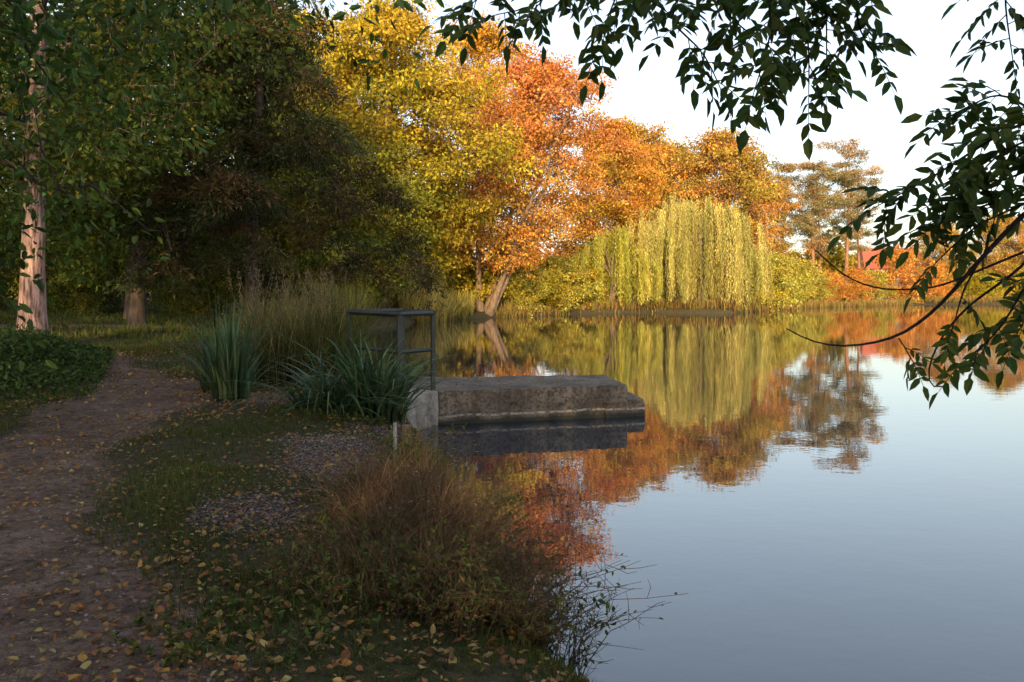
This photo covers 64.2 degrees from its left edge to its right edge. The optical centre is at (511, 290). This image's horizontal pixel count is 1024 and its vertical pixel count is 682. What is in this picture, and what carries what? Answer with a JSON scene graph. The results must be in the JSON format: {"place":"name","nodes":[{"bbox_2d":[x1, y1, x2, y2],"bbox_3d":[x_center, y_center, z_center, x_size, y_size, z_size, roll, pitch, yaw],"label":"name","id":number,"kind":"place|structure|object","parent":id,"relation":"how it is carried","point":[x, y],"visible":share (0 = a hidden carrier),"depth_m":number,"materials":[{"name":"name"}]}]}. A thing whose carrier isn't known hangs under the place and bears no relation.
{"place":"outdoors","nodes":[
{"label":"outdoors","id":0,"kind":"place"},
{"bbox_2d":[0,351,209,681],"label":"dirt path","id":1,"kind":"structure","parent":0,"point":[26,648],"depth_m":5.12,"materials":[{"name":"soil"}]},
{"bbox_2d":[0,324,211,328],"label":"dirt path","id":2,"kind":"structure","parent":0,"point":[114,326],"depth_m":37.30,"materials":[{"name":"soil"}]},
{"bbox_2d":[0,292,1023,681],"bbox_3d":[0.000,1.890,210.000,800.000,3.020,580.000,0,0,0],"label":"ground","id":3,"kind":"structure","parent":0,"point":[454,670],"depth_m":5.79,"materials":[{"name":"green plant"}]},
{"bbox_2d":[0,254,20,311],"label":"shrub","id":4,"kind":"object","parent":3,"relation":"on","point":[2,298],"visible":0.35,"depth_m":53.94,"materials":[{"name":"green plant"}]},
{"bbox_2d":[0,323,119,416],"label":"ivy","id":5,"kind":"object","parent":3,"relation":"on","point":[59,351],"visible":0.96,"depth_m":14.66,"materials":[{"name":"green plant"}]},
{"bbox_2d":[0,251,122,314],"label":"shrub","id":6,"kind":"object","parent":3,"relation":"on","point":[88,302],"visible":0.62,"depth_m":50.97,"materials":[{"name":"green plant"}]},
{"bbox_2d":[0,15,125,288],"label":"lime tree","id":7,"kind":"object","parent":3,"relation":"on","point":[3,205],"depth_m":64.39,"materials":[{"name":"green plant"}]},
{"bbox_2d":[0,5,129,309],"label":"lime tree","id":8,"kind":"object","parent":3,"relation":"on","point":[11,244],"visible":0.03,"depth_m":51.54,"materials":[{"name":"green plant"}]},
{"bbox_2d":[48,247,172,308],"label":"shrub","id":9,"kind":"object","parent":3,"relation":"on","point":[113,302],"visible":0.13,"depth_m":65.26,"materials":[{"name":"green plant"}]},
{"bbox_2d":[0,0,303,318],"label":"lime tree","id":10,"kind":"object","parent":3,"relation":"on","point":[126,251],"visible":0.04,"depth_m":45.11,"materials":[{"name":"green plant"}]},
{"bbox_2d":[0,0,326,336],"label":"birch tree","id":11,"kind":"object","parent":3,"relation":"on","point":[32,296],"visible":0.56,"depth_m":23.64,"materials":[{"name":"green plant"}]},
{"bbox_2d":[0,0,327,329],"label":"lime tree","id":12,"kind":"object","parent":3,"relation":"on","point":[137,311],"visible":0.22,"depth_m":31.98,"materials":[{"name":"green plant"}]},
{"bbox_2d":[156,249,244,315],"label":"shrub","id":13,"kind":"object","parent":3,"relation":"on","point":[188,301],"visible":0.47,"depth_m":53.14,"materials":[{"name":"green plant"}]},
{"bbox_2d":[0,383,412,681],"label":"gravel","id":14,"kind":"structure","parent":3,"relation":"on","point":[268,517],"depth_m":6.45,"materials":[{"name":"grey gravel"}]},
{"bbox_2d":[163,283,268,391],"bbox_3d":[-4.797,0.726,13.179,1.832,1.798,1.874,0,0,-11],"label":"iris plant","id":15,"kind":"object","parent":3,"relation":"on","point":[214,338],"visible":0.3,"depth_m":13.07,"materials":[{"name":"green plant"}]},
{"bbox_2d":[0,0,444,370],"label":"walnut tree","id":16,"kind":"object","parent":3,"relation":"on","point":[22,23],"visible":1,"depth_m":9.68,"materials":[{"name":"green plant"}]},
{"bbox_2d":[162,294,282,400],"bbox_3d":[-4.239,0.826,12.181,1.489,1.592,1.558,0,0,21],"label":"iris plant","id":17,"kind":"object","parent":3,"relation":"on","point":[233,359],"visible":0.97,"depth_m":11.97,"materials":[{"name":"green plant"}]},
{"bbox_2d":[108,586,382,669],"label":"weeds","id":18,"kind":"object","parent":3,"relation":"on","point":[325,621],"visible":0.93,"depth_m":3.85,"materials":[{"name":"green plant"}]},
{"bbox_2d":[203,244,330,317],"bbox_3d":[-14.461,-0.398,48.079,7.177,5.261,6.463,0,0,-31],"label":"shrub","id":19,"kind":"object","parent":3,"relation":"on","point":[295,275],"visible":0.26,"depth_m":47.21,"materials":[{"name":"green plant"}]},
{"bbox_2d":[99,0,449,330],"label":"spruce tree","id":20,"kind":"object","parent":3,"relation":"on","point":[229,190],"visible":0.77,"depth_m":30.60,"materials":[{"name":"green plant"}]},
{"bbox_2d":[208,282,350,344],"bbox_3d":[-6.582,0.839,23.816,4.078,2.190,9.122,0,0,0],"label":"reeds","id":21,"kind":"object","parent":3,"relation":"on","point":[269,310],"visible":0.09,"depth_m":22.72,"materials":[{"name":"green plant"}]},
{"bbox_2d":[164,21,398,298],"bbox_3d":[-17.933,-9.896,58.110,20.178,23.871,15.497,0,0,40],"label":"lime tree","id":22,"kind":"object","parent":3,"relation":"on","point":[328,106],"visible":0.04,"depth_m":56.09,"materials":[{"name":"green plant"}]},
{"bbox_2d":[190,263,413,389],"bbox_3d":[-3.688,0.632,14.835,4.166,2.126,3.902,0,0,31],"label":"tall grass","id":23,"kind":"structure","parent":3,"relation":"on","point":[310,337],"depth_m":14.17,"materials":[{"name":"green plant"}]},
{"bbox_2d":[196,0,413,262],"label":"maple tree","id":24,"kind":"object","parent":3,"relation":"on","point":[304,12],"depth_m":67.95,"materials":[{"name":"yellow plant"}]},
{"bbox_2d":[0,344,616,681],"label":"fallen leaves","id":25,"kind":"object","parent":3,"relation":"on","point":[83,657],"visible":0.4,"depth_m":4.56,"materials":[{"name":"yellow plant"}]},
{"bbox_2d":[268,285,369,326],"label":"reeds","id":26,"kind":"object","parent":3,"relation":"on","point":[311,301],"visible":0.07,"depth_m":35.33,"materials":[{"name":"green plant"}]},
{"bbox_2d":[248,402,399,429],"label":"weeds","id":27,"kind":"object","parent":3,"relation":"on","point":[277,409],"visible":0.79,"depth_m":10.50,"materials":[{"name":"green plant"}]},
{"bbox_2d":[176,348,475,422],"bbox_3d":[-2.567,1.208,11.089,4.202,0.954,3.892,0,0,0],"label":"iris plant","id":28,"kind":"object","parent":3,"relation":"on","point":[330,400],"visible":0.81,"depth_m":10.82,"materials":[{"name":"green plant"}]},
{"bbox_2d":[205,106,453,308],"bbox_3d":[-11.158,-4.839,51.126,15.108,13.672,13.363,0,0,0],"label":"maple tree","id":29,"kind":"object","parent":3,"relation":"on","point":[377,237],"visible":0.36,"depth_m":49.55,"materials":[{"name":"green plant"}]},
{"bbox_2d":[297,271,380,325],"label":"reeds","id":30,"kind":"object","parent":3,"relation":"on","point":[356,291],"visible":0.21,"depth_m":45.22,"materials":[{"name":"green plant"}]},
{"bbox_2d":[313,457,405,519],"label":"weeds","id":31,"kind":"object","parent":3,"relation":"on","point":[316,500],"visible":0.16,"depth_m":6.34,"materials":[{"name":"brown plant"}]},
{"bbox_2d":[255,304,485,426],"bbox_3d":[-1.940,1.045,11.232,3.456,1.750,3.202,0,0,-19],"label":"iris plant","id":32,"kind":"object","parent":3,"relation":"on","point":[395,413],"visible":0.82,"depth_m":10.99,"materials":[{"name":"green plant"}]},
{"bbox_2d":[346,308,435,389],"bbox_3d":[-1.887,1.113,13.949,1.204,1.574,1.896,0,0,-38],"label":"metal railing","id":33,"kind":"object","parent":3,"relation":"on","point":[400,314],"visible":0.74,"depth_m":13.51,"materials":[{"name":"grey metal"}]},
{"bbox_2d":[357,328,430,388],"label":"tall grass","id":34,"kind":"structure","parent":3,"relation":"on","point":[379,354],"depth_m":15.10,"materials":[{"name":"green plant"}]},
{"bbox_2d":[246,0,542,308],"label":"maple tree","id":35,"kind":"object","parent":3,"relation":"on","point":[402,74],"visible":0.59,"depth_m":54.96,"materials":[{"name":"yellow plant"}]},
{"bbox_2d":[393,422,397,458],"bbox_3d":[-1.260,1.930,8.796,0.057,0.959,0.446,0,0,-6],"label":"wooden stake","id":36,"kind":"object","parent":3,"relation":"on","point":[394,431],"visible":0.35,"depth_m":8.93,"materials":[{"name":"grey wood"}]},
{"bbox_2d":[327,417,466,473],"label":"weeds","id":37,"kind":"object","parent":3,"relation":"on","point":[391,441],"visible":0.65,"depth_m":7.82,"materials":[{"name":"brown plant"}]},
{"bbox_2d":[252,490,546,634],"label":"weeds","id":38,"kind":"object","parent":3,"relation":"on","point":[273,562],"visible":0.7,"depth_m":4.47,"materials":[{"name":"green plant"}]},
{"bbox_2d":[402,424,410,452],"bbox_3d":[-1.216,2.020,9.343,0.126,0.963,0.131,0,0,0],"label":"wooden stake","id":39,"kind":"object","parent":3,"relation":"on","point":[407,427],"visible":0.23,"depth_m":9.29,"materials":[{"name":"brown wood"}]},
{"bbox_2d":[271,437,542,564],"bbox_3d":[-0.762,1.537,5.966,1.846,0.960,2.619,0,0,-24],"label":"bramble","id":40,"kind":"object","parent":3,"relation":"on","point":[365,467],"visible":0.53,"depth_m":5.61,"materials":[{"name":"brown plant"}]},
{"bbox_2d":[369,402,477,494],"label":"dry grass","id":41,"kind":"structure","parent":3,"relation":"on","point":[419,450],"depth_m":7.84,"materials":[{"name":"brown plant"}]},
{"bbox_2d":[372,237,474,308],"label":"shrub","id":42,"kind":"object","parent":3,"relation":"on","point":[452,282],"visible":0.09,"depth_m":66.87,"materials":[{"name":"green plant"}]},
{"bbox_2d":[404,441,446,472],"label":"weeds","id":43,"kind":"object","parent":3,"relation":"on","point":[430,454],"visible":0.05,"depth_m":9.67,"materials":[{"name":"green plant"}]},
{"bbox_2d":[389,275,466,322],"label":"reeds","id":44,"kind":"object","parent":3,"relation":"on","point":[408,302],"visible":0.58,"depth_m":56.79,"materials":[{"name":"green plant"}]},
{"bbox_2d":[247,499,616,652],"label":"dry grass","id":45,"kind":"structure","parent":3,"relation":"on","point":[354,564],"depth_m":4.50,"materials":[{"name":"brown plant"}]},
{"bbox_2d":[261,430,610,594],"bbox_3d":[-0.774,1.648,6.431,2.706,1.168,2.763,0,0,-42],"label":"dry grass","id":46,"kind":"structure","parent":3,"relation":"on","point":[414,490],"depth_m":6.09,"materials":[{"name":"brown plant"}]},
{"bbox_2d":[445,287,479,318],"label":"reeds","id":47,"kind":"object","parent":3,"relation":"on","point":[463,312],"visible":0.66,"depth_m":63.04,"materials":[{"name":"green plant"}]},
{"bbox_2d":[361,513,579,649],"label":"weeds","id":48,"kind":"object","parent":3,"relation":"on","point":[520,592],"visible":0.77,"depth_m":4.30,"materials":[{"name":"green plant"}]},
{"bbox_2d":[438,246,522,308],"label":"shrub","id":49,"kind":"object","parent":3,"relation":"on","point":[486,285],"visible":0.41,"depth_m":67.62,"materials":[{"name":"yellow plant"}]},
{"bbox_2d":[388,7,580,302],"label":"birch tree","id":50,"kind":"object","parent":3,"relation":"on","point":[488,35],"visible":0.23,"depth_m":77.20,"materials":[{"name":"yellow plant"}]},
{"bbox_2d":[0,162,1023,302],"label":"distant trees","id":51,"kind":"object","parent":3,"relation":"on","point":[837,260],"visible":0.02,"depth_m":145.25,"materials":[{"name":"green plant"}]},
{"bbox_2d":[396,375,644,430],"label":"concrete pier","id":52,"kind":"structure","parent":3,"relation":"on","point":[551,397],"depth_m":13.88,"materials":[{"name":"grey concrete"}]},
{"bbox_2d":[411,39,636,315],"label":"cherry tree","id":53,"kind":"object","parent":3,"relation":"on","point":[540,88],"visible":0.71,"depth_m":65.44,"materials":[{"name":"orange plant"}]},
{"bbox_2d":[469,472,583,538],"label":"bramble","id":54,"kind":"object","parent":3,"relation":"on","point":[518,501],"visible":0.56,"depth_m":7.53,"materials":[{"name":"brown plant"}]},
{"bbox_2d":[499,266,555,315],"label":"shrub","id":55,"kind":"object","parent":3,"relation":"on","point":[517,291],"visible":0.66,"depth_m":69.37,"materials":[{"name":"yellow plant"}]},
{"bbox_2d":[489,262,569,312],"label":"shrub","id":56,"kind":"object","parent":3,"relation":"on","point":[551,297],"visible":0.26,"depth_m":71.06,"materials":[{"name":"green plant"}]},
{"bbox_2d":[445,494,622,627],"bbox_3d":[0.131,1.809,5.785,1.246,0.979,2.857,0,0,0],"label":"bramble","id":57,"kind":"object","parent":3,"relation":"on","point":[541,565],"visible":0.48,"depth_m":5.59,"materials":[{"name":"brown plant"}]},
{"bbox_2d":[531,253,607,312],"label":"shrub","id":58,"kind":"object","parent":3,"relation":"on","point":[565,264],"visible":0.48,"depth_m":74.75,"materials":[{"name":"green plant"}]},
{"bbox_2d":[560,259,609,306],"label":"shrub","id":59,"kind":"object","parent":3,"relation":"on","point":[594,276],"visible":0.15,"depth_m":78.11,"materials":[{"name":"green plant"}]},
{"bbox_2d":[499,543,687,675],"bbox_3d":[0.417,1.822,4.731,1.008,0.759,1.240,0,0,0],"label":"bramble","id":60,"kind":"object","parent":3,"relation":"on","point":[573,628],"visible":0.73,"depth_m":4.60,"materials":[{"name":"green plant"}]},
{"bbox_2d":[575,255,617,301],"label":"shrub","id":61,"kind":"object","parent":3,"relation":"on","point":[603,287],"visible":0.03,"depth_m":84.71,"materials":[{"name":"green plant"}]},
{"bbox_2d":[548,112,680,302],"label":"beech tree","id":62,"kind":"object","parent":3,"relation":"on","point":[619,204],"visible":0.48,"depth_m":89.49,"materials":[{"name":"orange plant"}]},
{"bbox_2d":[566,224,664,306],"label":"willow tree","id":63,"kind":"object","parent":3,"relation":"on","point":[616,262],"visible":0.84,"depth_m":79.62,"materials":[{"name":"yellow plant"}]},
{"bbox_2d":[552,113,700,301],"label":"oak tree","id":64,"kind":"object","parent":3,"relation":"on","point":[656,135],"visible":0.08,"depth_m":109.22,"materials":[{"name":"orange plant"}]},
{"bbox_2d":[621,134,714,300],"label":"oak tree","id":65,"kind":"object","parent":3,"relation":"on","point":[677,161],"visible":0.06,"depth_m":118.48,"materials":[{"name":"orange plant"}]},
{"bbox_2d":[624,192,774,308],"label":"willow tree","id":66,"kind":"object","parent":3,"relation":"on","point":[712,251],"visible":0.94,"depth_m":79.97,"materials":[{"name":"yellow plant"}]},
{"bbox_2d":[418,0,1023,408],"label":"ash tree","id":67,"kind":"object","parent":3,"relation":"on","point":[970,179],"visible":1,"depth_m":3.40,"materials":[{"name":"green plant"}]},
{"bbox_2d":[653,117,793,302],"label":"oak tree","id":68,"kind":"object","parent":3,"relation":"on","point":[720,147],"visible":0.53,"depth_m":102.87,"materials":[{"name":"orange plant"}]},
{"bbox_2d":[706,258,788,305],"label":"shrub","id":69,"kind":"object","parent":3,"relation":"on","point":[775,292],"visible":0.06,"depth_m":86.96,"materials":[{"name":"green plant"}]},
{"bbox_2d":[493,294,1023,317],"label":"shore grass","id":70,"kind":"structure","parent":3,"relation":"on","point":[510,309],"depth_m":80.89,"materials":[{"name":"plant"}]},
{"bbox_2d":[708,167,815,260],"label":"oak tree","id":71,"kind":"object","parent":3,"relation":"on","point":[779,245],"visible":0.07,"depth_m":114.35,"materials":[{"name":"orange plant"}]},
{"bbox_2d":[745,252,804,310],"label":"shrub","id":72,"kind":"object","parent":3,"relation":"on","point":[784,275],"visible":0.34,"depth_m":89.36,"materials":[{"name":"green plant"}]},
{"bbox_2d":[756,254,817,308],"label":"shrub","id":73,"kind":"object","parent":3,"relation":"on","point":[791,296],"visible":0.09,"depth_m":98.26,"materials":[{"name":"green plant"}]},
{"bbox_2d":[767,160,810,252],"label":"pine tree","id":74,"kind":"object","parent":3,"relation":"on","point":[787,167],"visible":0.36,"depth_m":126.27,"materials":[{"name":"green plant"}]},
{"bbox_2d":[786,257,823,302],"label":"shrub","id":75,"kind":"object","parent":3,"relation":"on","point":[804,266],"visible":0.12,"depth_m":105.86,"materials":[{"name":"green plant"}]},
{"bbox_2d":[777,157,846,300],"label":"pine tree","id":76,"kind":"object","parent":3,"relation":"on","point":[813,185],"visible":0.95,"depth_m":122.35,"materials":[{"name":"green plant"}]},
{"bbox_2d":[789,183,847,297],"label":"pine tree","id":77,"kind":"object","parent":3,"relation":"on","point":[823,252],"visible":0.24,"depth_m":132.51,"materials":[{"name":"green plant"}]},
{"bbox_2d":[797,267,843,301],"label":"shrub","id":78,"kind":"object","parent":3,"relation":"on","point":[827,291],"visible":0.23,"depth_m":113.59,"materials":[{"name":"yellow plant"}]},
{"bbox_2d":[811,268,857,300],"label":"shrub","id":79,"kind":"object","parent":3,"relation":"on","point":[837,278],"visible":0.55,"depth_m":120.36,"materials":[{"name":"orange plant"}]},
{"bbox_2d":[813,137,885,300],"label":"pine tree","id":80,"kind":"object","parent":3,"relation":"on","point":[847,177],"visible":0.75,"depth_m":126.03,"materials":[{"name":"green plant"}]},
{"bbox_2d":[833,264,882,300],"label":"shrub","id":81,"kind":"object","parent":3,"relation":"on","point":[857,274],"visible":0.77,"depth_m":124.98,"materials":[{"name":"orange plant"}]},
{"bbox_2d":[834,166,888,295],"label":"pine tree","id":82,"kind":"object","parent":3,"relation":"on","point":[857,246],"visible":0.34,"depth_m":133.40,"materials":[{"name":"green plant"}]},
{"bbox_2d":[853,268,900,300],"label":"shrub","id":83,"kind":"object","parent":3,"relation":"on","point":[881,277],"visible":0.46,"depth_m":129.81,"materials":[{"name":"yellow plant"}]},
{"bbox_2d":[854,269,930,298],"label":"walls","id":84,"kind":"structure","parent":3,"relation":"on","point":[893,283],"depth_m":152.00,"materials":[{"name":"beige paint"}]},
{"bbox_2d":[848,248,927,268],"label":"roof","id":85,"kind":"structure","parent":84,"relation":"on","point":[865,256],"depth_m":153.93,"materials":[{"name":"red tile"}]},
{"bbox_2d":[865,241,942,302],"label":"shrub","id":86,"kind":"object","parent":3,"relation":"on","point":[906,269],"visible":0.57,"depth_m":131.19,"materials":[{"name":"orange plant"}]},
{"bbox_2d":[897,262,961,298],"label":"shrub","id":87,"kind":"object","parent":3,"relation":"on","point":[940,273],"visible":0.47,"depth_m":133.84,"materials":[{"name":"orange plant"}]},
{"bbox_2d":[907,223,984,297],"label":"oak tree","id":88,"kind":"object","parent":3,"relation":"on","point":[940,252],"visible":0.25,"depth_m":139.53,"materials":[{"name":"orange plant"}]},
{"bbox_2d":[953,269,1013,298],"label":"shrub","id":89,"kind":"object","parent":3,"relation":"on","point":[979,289],"visible":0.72,"depth_m":134.67,"materials":[{"name":"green plant"}]},
{"bbox_2d":[967,211,1023,291],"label":"oak tree","id":90,"kind":"object","parent":3,"relation":"on","point":[1006,248],"visible":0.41,"depth_m":141.49,"materials":[{"name":"orange plant"}]},
{"bbox_2d":[1007,274,1023,293],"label":"shrub","id":91,"kind":"object","parent":3,"relation":"on","point":[1017,286],"visible":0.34,"depth_m":137.54,"materials":[{"name":"yellow plant"}]},
{"bbox_2d":[2,0,1023,290],"label":"sky","id":92,"kind":"structure","parent":0,"point":[654,90],"materials":[{"name":"white"}]},
{"bbox_2d":[355,304,1023,681],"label":"water","id":93,"kind":"structure","parent":0,"point":[771,496],"depth_m":9.16,"materials":[{"name":"blue liquid"}]}
]}

